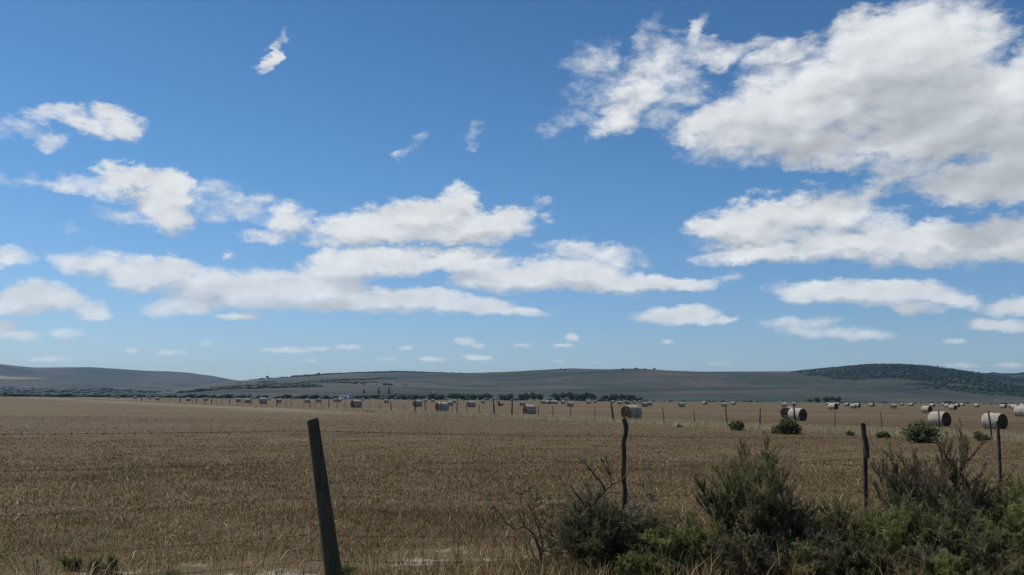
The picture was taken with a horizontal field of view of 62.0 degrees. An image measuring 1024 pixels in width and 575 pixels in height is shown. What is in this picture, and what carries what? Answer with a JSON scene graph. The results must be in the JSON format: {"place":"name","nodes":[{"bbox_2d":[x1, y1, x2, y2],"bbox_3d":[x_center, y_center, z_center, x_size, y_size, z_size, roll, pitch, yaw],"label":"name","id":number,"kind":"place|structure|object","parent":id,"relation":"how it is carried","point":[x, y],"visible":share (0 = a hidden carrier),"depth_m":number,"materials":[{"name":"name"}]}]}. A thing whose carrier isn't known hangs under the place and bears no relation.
{"place":"outdoors","nodes":[
{"label":"outdoors","id":0,"kind":"place"},
{"bbox_2d":[0,364,238,392],"bbox_3d":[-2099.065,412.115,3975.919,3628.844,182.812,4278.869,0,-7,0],"label":"hills","id":1,"kind":"structure","parent":0,"point":[19,377],"depth_m":3261.88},
{"bbox_2d":[0,387,171,394],"bbox_3d":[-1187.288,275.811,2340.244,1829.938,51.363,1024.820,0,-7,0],"label":"woodland","id":2,"kind":"object","parent":1,"relation":"on","point":[102,390],"visible":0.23,"depth_m":2270.68,"materials":[{"name":"green plant"}]},
{"bbox_2d":[0,453,1015,574],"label":"tall straws","id":3,"kind":"object","parent":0,"point":[379,493],"visible":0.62,"depth_m":17.29,"materials":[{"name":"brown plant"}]},
{"bbox_2d":[0,520,1017,574],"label":"verge grass","id":4,"kind":"structure","parent":0,"point":[480,560],"depth_m":8.43,"materials":[{"name":"plant"}]},
{"bbox_2d":[0,396,1023,574],"bbox_3d":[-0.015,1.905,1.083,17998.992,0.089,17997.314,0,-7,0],"label":"ground","id":5,"kind":"structure","parent":0,"point":[38,407],"depth_m":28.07,"materials":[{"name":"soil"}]},
{"bbox_2d":[7,393,18,396],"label":"tree","id":6,"kind":"object","parent":5,"relation":"on","point":[11,394],"visible":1,"depth_m":784.45,"materials":[{"name":"green plant"}]},
{"bbox_2d":[55,553,84,570],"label":"heath tuft","id":7,"kind":"object","parent":5,"relation":"on","point":[70,560],"visible":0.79,"depth_m":8.46,"materials":[{"name":"green plant"}]},
{"bbox_2d":[83,551,120,573],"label":"heath tuft","id":8,"kind":"object","parent":5,"relation":"on","point":[113,564],"visible":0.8,"depth_m":8.37,"materials":[{"name":"green plant"}]},
{"bbox_2d":[164,568,184,574],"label":"heath tuft","id":9,"kind":"object","parent":5,"relation":"on","point":[169,573],"visible":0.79,"depth_m":8.19,"materials":[{"name":"green plant"}]},
{"bbox_2d":[259,397,266,403],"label":"hay bale","id":10,"kind":"object","parent":5,"relation":"on","point":[263,400],"visible":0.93,"depth_m":208.94,"materials":[{"name":"plant"}]},
{"bbox_2d":[339,395,346,398],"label":"farmhouse","id":11,"kind":"object","parent":5,"relation":"on","point":[342,396],"visible":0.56,"depth_m":732.86,"materials":[{"name":"white"}]},
{"bbox_2d":[341,559,364,574],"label":"heath tuft","id":12,"kind":"object","parent":5,"relation":"on","point":[351,570],"visible":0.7,"depth_m":8.09,"materials":[{"name":"green plant"}]},
{"bbox_2d":[350,400,361,407],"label":"hay bale","id":13,"kind":"object","parent":5,"relation":"on","point":[357,404],"visible":0.8,"depth_m":145.31,"materials":[{"name":"plant"}]},
{"bbox_2d":[366,497,379,562],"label":"dry stalk","id":14,"kind":"object","parent":5,"relation":"on","point":[367,534],"visible":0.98,"depth_m":8.70,"materials":[{"name":"beige plant"}]},
{"bbox_2d":[368,394,380,398],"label":"tree","id":15,"kind":"object","parent":5,"relation":"on","point":[373,396],"visible":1,"depth_m":828.47,"materials":[{"name":"green plant"}]},
{"bbox_2d":[385,394,397,399],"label":"tree","id":16,"kind":"object","parent":5,"relation":"on","point":[392,395],"visible":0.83,"depth_m":837.71,"materials":[{"name":"green plant"}]},
{"bbox_2d":[396,394,407,398],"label":"tree","id":17,"kind":"object","parent":5,"relation":"on","point":[400,396],"visible":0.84,"depth_m":809.12,"materials":[{"name":"green plant"}]},
{"bbox_2d":[404,394,419,397],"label":"tree","id":18,"kind":"object","parent":5,"relation":"on","point":[413,395],"visible":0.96,"depth_m":789.33,"materials":[{"name":"green plant"}]},
{"bbox_2d":[413,400,421,406],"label":"hay bale","id":19,"kind":"object","parent":5,"relation":"on","point":[418,403],"visible":0.9,"depth_m":172.99,"materials":[{"name":"plant"}]},
{"bbox_2d":[426,393,436,399],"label":"tree","id":20,"kind":"object","parent":5,"relation":"on","point":[431,395],"visible":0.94,"depth_m":757.78,"materials":[{"name":"green plant"}]},
{"bbox_2d":[434,394,444,399],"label":"tree","id":21,"kind":"object","parent":5,"relation":"on","point":[440,396],"visible":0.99,"depth_m":749.87,"materials":[{"name":"green plant"}]},
{"bbox_2d":[435,402,448,411],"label":"hay bale","id":22,"kind":"object","parent":5,"relation":"on","point":[445,406],"visible":0.65,"depth_m":109.40,"materials":[{"name":"plant"}]},
{"bbox_2d":[446,393,459,399],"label":"tree","id":23,"kind":"object","parent":5,"relation":"on","point":[453,396],"visible":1,"depth_m":770.85,"materials":[{"name":"green plant"}]},
{"bbox_2d":[458,394,466,399],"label":"tree","id":24,"kind":"object","parent":5,"relation":"on","point":[462,396],"visible":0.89,"depth_m":780.68,"materials":[{"name":"green plant"}]},
{"bbox_2d":[465,394,477,398],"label":"tree","id":25,"kind":"object","parent":5,"relation":"on","point":[472,396],"visible":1,"depth_m":819.11,"materials":[{"name":"green plant"}]},
{"bbox_2d":[467,401,475,406],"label":"hay bale","id":26,"kind":"object","parent":5,"relation":"on","point":[471,403],"visible":0.92,"depth_m":172.26,"materials":[{"name":"plant"}]},
{"bbox_2d":[481,392,492,398],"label":"tree","id":27,"kind":"object","parent":5,"relation":"on","point":[488,395],"visible":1,"depth_m":841.23,"materials":[{"name":"green plant"}]},
{"bbox_2d":[498,394,507,398],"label":"tree","id":28,"kind":"object","parent":5,"relation":"on","point":[503,396],"visible":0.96,"depth_m":793.83,"materials":[{"name":"green plant"}]},
{"bbox_2d":[0,392,1012,403],"bbox_3d":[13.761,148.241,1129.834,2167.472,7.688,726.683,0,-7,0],"label":"scrub","id":29,"kind":"object","parent":5,"relation":"on","point":[164,395],"visible":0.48,"depth_m":825.15,"materials":[{"name":"green plant"}]},
{"bbox_2d":[507,393,513,400],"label":"tree","id":30,"kind":"object","parent":5,"relation":"on","point":[510,396],"visible":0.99,"depth_m":785.32,"materials":[{"name":"green plant"}]},
{"bbox_2d":[0,417,1021,574],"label":"wire fence","id":31,"kind":"object","parent":5,"relation":"on","point":[330,553],"visible":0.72,"depth_m":7.88,"materials":[{"name":"brown wood"}]},
{"bbox_2d":[518,394,526,399],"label":"tree","id":32,"kind":"object","parent":5,"relation":"on","point":[521,396],"visible":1,"depth_m":821.35,"materials":[{"name":"green plant"}]},
{"bbox_2d":[484,484,564,565],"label":"shrub","id":33,"kind":"object","parent":5,"relation":"on","point":[529,529],"visible":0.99,"depth_m":8.88,"materials":[{"name":"brown plant"}]},
{"bbox_2d":[523,405,535,413],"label":"hay bale","id":34,"kind":"object","parent":5,"relation":"on","point":[526,408],"visible":0.82,"depth_m":96.65,"materials":[{"name":"plant"}]},
{"bbox_2d":[529,392,536,400],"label":"tree","id":35,"kind":"object","parent":5,"relation":"on","point":[532,395],"visible":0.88,"depth_m":769.39,"materials":[{"name":"green plant"}]},
{"bbox_2d":[535,394,542,400],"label":"tree","id":36,"kind":"object","parent":5,"relation":"on","point":[539,396],"visible":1,"depth_m":758.70,"materials":[{"name":"green plant"}]},
{"bbox_2d":[550,393,560,399],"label":"tree","id":37,"kind":"object","parent":5,"relation":"on","point":[556,396],"visible":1,"depth_m":786.73,"materials":[{"name":"green plant"}]},
{"bbox_2d":[559,392,566,397],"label":"tree","id":38,"kind":"object","parent":5,"relation":"on","point":[563,395],"visible":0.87,"depth_m":828.80,"materials":[{"name":"green plant"}]},
{"bbox_2d":[567,402,573,406],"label":"hay bale","id":39,"kind":"object","parent":5,"relation":"on","point":[569,404],"visible":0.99,"depth_m":196.68,"materials":[{"name":"plant"}]},
{"bbox_2d":[566,392,574,400],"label":"tree","id":40,"kind":"object","parent":5,"relation":"on","point":[569,395],"visible":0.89,"depth_m":834.11,"materials":[{"name":"green plant"}]},
{"bbox_2d":[572,393,582,400],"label":"tree","id":41,"kind":"object","parent":5,"relation":"on","point":[578,396],"visible":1,"depth_m":770.79,"materials":[{"name":"green plant"}]},
{"bbox_2d":[141,397,1019,439],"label":"stock fence","id":42,"kind":"object","parent":5,"relation":"on","point":[612,415],"visible":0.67,"depth_m":68.15,"materials":[{"name":"metal"}]},
{"bbox_2d":[581,392,591,400],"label":"tree","id":43,"kind":"object","parent":5,"relation":"on","point":[586,394],"visible":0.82,"depth_m":778.03,"materials":[{"name":"green plant"}]},
{"bbox_2d":[539,477,639,572],"bbox_3d":[0.935,2.532,8.724,1.337,1.241,1.135,0,-7,0],"label":"shrub","id":44,"kind":"object","parent":5,"relation":"on","point":[569,534],"visible":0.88,"depth_m":8.61,"materials":[{"name":"green plant"}]},
{"bbox_2d":[551,447,631,538],"bbox_3d":[0.848,2.103,8.774,0.921,0.966,0.378,0,-7,0],"label":"shrub","id":45,"kind":"object","parent":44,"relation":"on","point":[598,479],"visible":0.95,"depth_m":8.77,"materials":[{"name":"brown plant"}]},
{"bbox_2d":[575,460,661,553],"bbox_3d":[1.080,2.242,8.679,0.884,0.967,0.393,0,-7,0],"label":"shrub","id":46,"kind":"object","parent":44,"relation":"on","point":[650,499],"visible":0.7,"depth_m":8.62,"materials":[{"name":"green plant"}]},
{"bbox_2d":[587,393,596,400],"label":"tree","id":47,"kind":"object","parent":5,"relation":"on","point":[593,396],"visible":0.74,"depth_m":787.70,"materials":[{"name":"green plant"}]},
{"bbox_2d":[600,395,608,400],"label":"tree","id":48,"kind":"object","parent":5,"relation":"on","point":[605,397],"visible":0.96,"depth_m":763.41,"materials":[{"name":"green plant"}]},
{"bbox_2d":[527,483,685,569],"bbox_3d":[0.959,2.598,8.979,1.402,1.052,1.481,-5,-9,37],"label":"shrub","id":49,"kind":"object","parent":5,"relation":"on","point":[598,520],"visible":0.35,"depth_m":8.89,"materials":[{"name":"green plant"}]},
{"bbox_2d":[609,394,618,399],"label":"tree","id":50,"kind":"object","parent":5,"relation":"on","point":[613,397],"visible":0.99,"depth_m":754.01,"materials":[{"name":"green plant"}]},
{"bbox_2d":[618,393,624,400],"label":"tree","id":51,"kind":"object","parent":5,"relation":"on","point":[620,396],"visible":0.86,"depth_m":802.89,"materials":[{"name":"green plant"}]},
{"bbox_2d":[625,394,634,400],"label":"tree","id":52,"kind":"object","parent":5,"relation":"on","point":[629,397],"visible":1,"depth_m":785.03,"materials":[{"name":"green plant"}]},
{"bbox_2d":[621,405,641,418],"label":"hay bale","id":53,"kind":"object","parent":5,"relation":"on","point":[628,411],"visible":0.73,"depth_m":76.21,"materials":[{"name":"plant"}]},
{"bbox_2d":[614,545,664,574],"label":"shrub","id":54,"kind":"object","parent":5,"relation":"on","point":[638,565],"visible":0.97,"depth_m":7.83,"materials":[{"name":"green plant"}]},
{"bbox_2d":[601,498,693,570],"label":"shrub","id":55,"kind":"object","parent":5,"relation":"on","point":[653,521],"visible":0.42,"depth_m":8.62,"materials":[{"name":"green plant"}]},
{"bbox_2d":[633,511,730,574],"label":"shrub","id":56,"kind":"object","parent":5,"relation":"on","point":[667,540],"visible":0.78,"depth_m":8.30,"materials":[{"name":"green plant"}]},
{"bbox_2d":[673,516,756,574],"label":"shrub","id":57,"kind":"object","parent":5,"relation":"on","point":[720,526],"visible":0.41,"depth_m":8.29,"materials":[{"name":"green plant"}]},
{"bbox_2d":[693,470,742,535],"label":"shrub","id":58,"kind":"object","parent":5,"relation":"on","point":[715,510],"visible":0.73,"depth_m":8.73,"materials":[{"name":"green plant"}]},
{"bbox_2d":[694,528,777,574],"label":"shrub","id":59,"kind":"object","parent":5,"relation":"on","point":[760,562],"visible":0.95,"depth_m":7.97,"materials":[{"name":"green plant"}]},
{"bbox_2d":[728,419,744,429],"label":"bush","id":60,"kind":"object","parent":5,"relation":"on","point":[738,425],"visible":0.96,"depth_m":50.73,"materials":[{"name":"green plant"}]},
{"bbox_2d":[713,431,795,553],"bbox_3d":[2.533,2.220,8.899,0.875,1.494,0.479,0,-7,0],"label":"shrub","id":61,"kind":"object","parent":5,"relation":"on","point":[740,454],"visible":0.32,"depth_m":8.93,"materials":[{"name":"green plant"}]},
{"bbox_2d":[717,521,802,574],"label":"shrub","id":62,"kind":"object","parent":5,"relation":"on","point":[769,547],"visible":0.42,"depth_m":8.47,"materials":[{"name":"green plant"}]},
{"bbox_2d":[708,449,822,574],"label":"shrub","id":63,"kind":"object","parent":5,"relation":"on","point":[754,509],"visible":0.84,"depth_m":8.59,"materials":[{"name":"green plant"}]},
{"bbox_2d":[770,415,802,433],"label":"bush","id":64,"kind":"object","parent":5,"relation":"on","point":[785,426],"visible":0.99,"depth_m":44.98,"materials":[{"name":"green plant"}]},
{"bbox_2d":[780,407,792,418],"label":"hay bale","id":65,"kind":"object","parent":5,"relation":"on","point":[784,411],"visible":0.44,"depth_m":82.88,"materials":[{"name":"plant"}]},
{"bbox_2d":[753,508,834,574],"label":"shrub","id":66,"kind":"object","parent":5,"relation":"on","point":[784,526],"visible":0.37,"depth_m":8.55,"materials":[{"name":"green plant"}]},
{"bbox_2d":[788,408,806,420],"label":"hay bale","id":67,"kind":"object","parent":5,"relation":"on","point":[800,413],"visible":0.86,"depth_m":75.72,"materials":[{"name":"plant"}]},
{"bbox_2d":[774,534,836,574],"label":"shrub","id":68,"kind":"object","parent":5,"relation":"on","point":[818,565],"visible":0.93,"depth_m":7.87,"materials":[{"name":"green plant"}]},
{"bbox_2d":[775,495,850,546],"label":"shrub","id":69,"kind":"object","parent":5,"relation":"on","point":[812,522],"visible":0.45,"depth_m":8.73,"materials":[{"name":"green plant"}]},
{"bbox_2d":[813,397,820,402],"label":"tree","id":70,"kind":"object","parent":5,"relation":"on","point":[817,399],"visible":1,"depth_m":766.95,"materials":[{"name":"green plant"}]},
{"bbox_2d":[821,397,830,401],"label":"tree","id":71,"kind":"object","parent":5,"relation":"on","point":[826,399],"visible":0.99,"depth_m":811.10,"materials":[{"name":"green plant"}]},
{"bbox_2d":[785,522,873,574],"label":"shrub","id":72,"kind":"object","parent":5,"relation":"on","point":[831,547],"visible":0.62,"depth_m":7.91,"materials":[{"name":"green plant"}]},
{"bbox_2d":[828,403,837,409],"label":"hay bale","id":73,"kind":"object","parent":5,"relation":"on","point":[832,406],"visible":1,"depth_m":177.70,"materials":[{"name":"plant"}]},
{"bbox_2d":[813,490,884,560],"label":"shrub","id":74,"kind":"object","parent":5,"relation":"on","point":[856,524],"visible":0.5,"depth_m":8.70,"materials":[{"name":"green plant"}]},
{"bbox_2d":[844,430,854,435],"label":"bush","id":75,"kind":"object","parent":5,"relation":"on","point":[849,433],"visible":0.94,"depth_m":43.49,"materials":[{"name":"green plant"}]},
{"bbox_2d":[824,529,918,574],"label":"shrub","id":76,"kind":"object","parent":5,"relation":"on","point":[856,558],"visible":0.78,"depth_m":7.88,"materials":[{"name":"green plant"}]},
{"bbox_2d":[838,485,914,571],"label":"shrub","id":77,"kind":"object","parent":5,"relation":"on","point":[883,507],"visible":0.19,"depth_m":8.66,"materials":[{"name":"green plant"}]},
{"bbox_2d":[875,430,890,437],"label":"bush","id":78,"kind":"object","parent":5,"relation":"on","point":[883,434],"visible":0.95,"depth_m":41.62,"materials":[{"name":"green plant"}]},
{"bbox_2d":[887,522,952,574],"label":"shrub","id":79,"kind":"object","parent":5,"relation":"on","point":[923,556],"visible":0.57,"depth_m":7.73,"materials":[{"name":"green plant"}]},
{"bbox_2d":[900,419,944,442],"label":"bush","id":80,"kind":"object","parent":5,"relation":"on","point":[921,430],"visible":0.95,"depth_m":36.46,"materials":[{"name":"green plant"}]},
{"bbox_2d":[868,442,977,563],"bbox_3d":[4.273,2.285,8.903,1.006,1.368,1.331,-3,-8,22],"label":"shrub","id":81,"kind":"object","parent":5,"relation":"on","point":[904,480],"visible":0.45,"depth_m":8.81,"materials":[{"name":"green plant"}]},
{"bbox_2d":[921,406,932,412],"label":"hay bale","id":82,"kind":"object","parent":5,"relation":"on","point":[926,409],"visible":0.95,"depth_m":137.78,"materials":[{"name":"plant"}]},
{"bbox_2d":[860,494,993,574],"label":"shrub","id":83,"kind":"object","parent":5,"relation":"on","point":[900,532],"visible":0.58,"depth_m":8.19,"materials":[{"name":"green plant"}]},
{"bbox_2d":[928,411,950,425],"bbox_3d":[31.631,9.741,63.060,1.175,1.176,1.362,4,-8,-28],"label":"hay bale","id":84,"kind":"object","parent":5,"relation":"on","point":[945,418],"visible":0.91,"depth_m":62.68,"materials":[{"name":"plant"}]},
{"bbox_2d":[908,546,985,574],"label":"shrub","id":85,"kind":"object","parent":5,"relation":"on","point":[945,565],"visible":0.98,"depth_m":7.39,"materials":[{"name":"green plant"}]},
{"bbox_2d":[949,405,956,409],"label":"hay bale","id":86,"kind":"object","parent":5,"relation":"on","point":[952,407],"visible":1,"depth_m":195.83,"materials":[{"name":"plant"}]},
{"bbox_2d":[887,484,1023,573],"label":"shrub","id":87,"kind":"object","parent":5,"relation":"on","point":[976,540],"visible":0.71,"depth_m":7.98,"materials":[{"name":"green plant"}]},
{"bbox_2d":[897,418,1016,507],"bbox_3d":[4.718,2.200,9.083,1.175,1.619,0.781,-2,-8,15],"label":"shrub","id":88,"kind":"object","parent":5,"relation":"on","point":[964,460],"visible":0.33,"depth_m":9.01,"materials":[{"name":"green plant"}]},
{"bbox_2d":[930,471,1023,569],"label":"shrub","id":89,"kind":"object","parent":5,"relation":"on","point":[972,503],"visible":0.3,"depth_m":8.82,"materials":[{"name":"green plant"}]},
{"bbox_2d":[939,466,1016,564],"bbox_3d":[4.982,2.481,9.258,0.945,1.127,1.437,7,-10,-39],"label":"shrub","id":90,"kind":"object","parent":5,"relation":"on","point":[977,484],"visible":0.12,"depth_m":9.12,"materials":[{"name":"green plant"}]},
{"bbox_2d":[972,429,991,440],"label":"bush","id":91,"kind":"object","parent":5,"relation":"on","point":[978,435],"visible":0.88,"depth_m":38.19,"materials":[{"name":"green plant"}]},
{"bbox_2d":[981,413,1007,428],"bbox_3d":[32.724,9.069,57.791,1.178,1.144,1.368,4,-8,-27],"label":"hay bale","id":92,"kind":"object","parent":5,"relation":"on","point":[1002,418],"visible":0.83,"depth_m":57.39},
{"bbox_2d":[968,544,1023,574],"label":"shrub","id":93,"kind":"object","parent":5,"relation":"on","point":[1017,567],"visible":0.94,"depth_m":7.51,"materials":[{"name":"green plant"}]},
{"bbox_2d":[977,483,1023,563],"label":"shrub","id":94,"kind":"object","parent":5,"relation":"on","point":[1012,522],"visible":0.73,"depth_m":8.46,"materials":[{"name":"green plant"}]},
{"bbox_2d":[990,465,1023,505],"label":"shrub","id":95,"kind":"object","parent":5,"relation":"on","point":[1021,482],"visible":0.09,"depth_m":9.21,"materials":[{"name":"green plant"}]},
{"bbox_2d":[1014,406,1023,415],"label":"hay bale","id":96,"kind":"object","parent":5,"relation":"on","point":[1018,410],"visible":0.96,"depth_m":109.40},
{"bbox_2d":[0,0,1023,380],"label":"sky","id":97,"kind":"structure","parent":0,"point":[240,190],"materials":[{"name":"blue"}]},
{"bbox_2d":[70,398,1023,443],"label":"dry grass","id":98,"kind":"structure","parent":0,"point":[720,425],"depth_m":63.47,"materials":[{"name":"beige plant"}]},
{"bbox_2d":[153,368,1023,403],"bbox_3d":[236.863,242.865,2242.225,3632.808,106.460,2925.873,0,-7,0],"label":"hills","id":99,"kind":"structure","parent":0,"point":[698,386],"depth_m":1608.48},
{"bbox_2d":[158,371,951,403],"bbox_3d":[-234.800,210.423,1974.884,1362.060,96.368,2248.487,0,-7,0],"label":"woodland","id":100,"kind":"object","parent":99,"relation":"on","point":[281,385],"visible":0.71,"depth_m":1659.18,"materials":[{"name":"green plant"}]},
{"bbox_2d":[480,523,1022,574],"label":"long grass","id":101,"kind":"structure","parent":0,"point":[710,569],"depth_m":8.06,"materials":[{"name":"plant"}]},
{"bbox_2d":[777,365,1023,402],"bbox_3d":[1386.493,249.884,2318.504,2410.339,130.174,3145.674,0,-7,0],"label":"hills","id":102,"kind":"structure","parent":0,"point":[959,393],"depth_m":1482.22,"materials":[{"name":"green plant"}]},
{"bbox_2d":[791,363,1023,396],"bbox_3d":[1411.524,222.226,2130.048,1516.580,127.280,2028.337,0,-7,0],"label":"woodland","id":103,"kind":"object","parent":102,"relation":"on","point":[960,376],"visible":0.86,"depth_m":1908.74,"materials":[{"name":"green plant"}]},
{"bbox_2d":[991,373,1023,377],"bbox_3d":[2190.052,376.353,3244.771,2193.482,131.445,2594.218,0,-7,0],"label":"hills","id":104,"kind":"structure","parent":0,"point":[1014,376],"depth_m":3437.39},
{"bbox_2d":[987,372,1023,378],"bbox_3d":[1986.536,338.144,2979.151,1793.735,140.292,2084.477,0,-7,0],"label":"woodland","id":105,"kind":"object","parent":104,"relation":"on","point":[1020,373],"visible":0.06,"depth_m":3587.94,"materials":[{"name":"green plant"}]}
]}

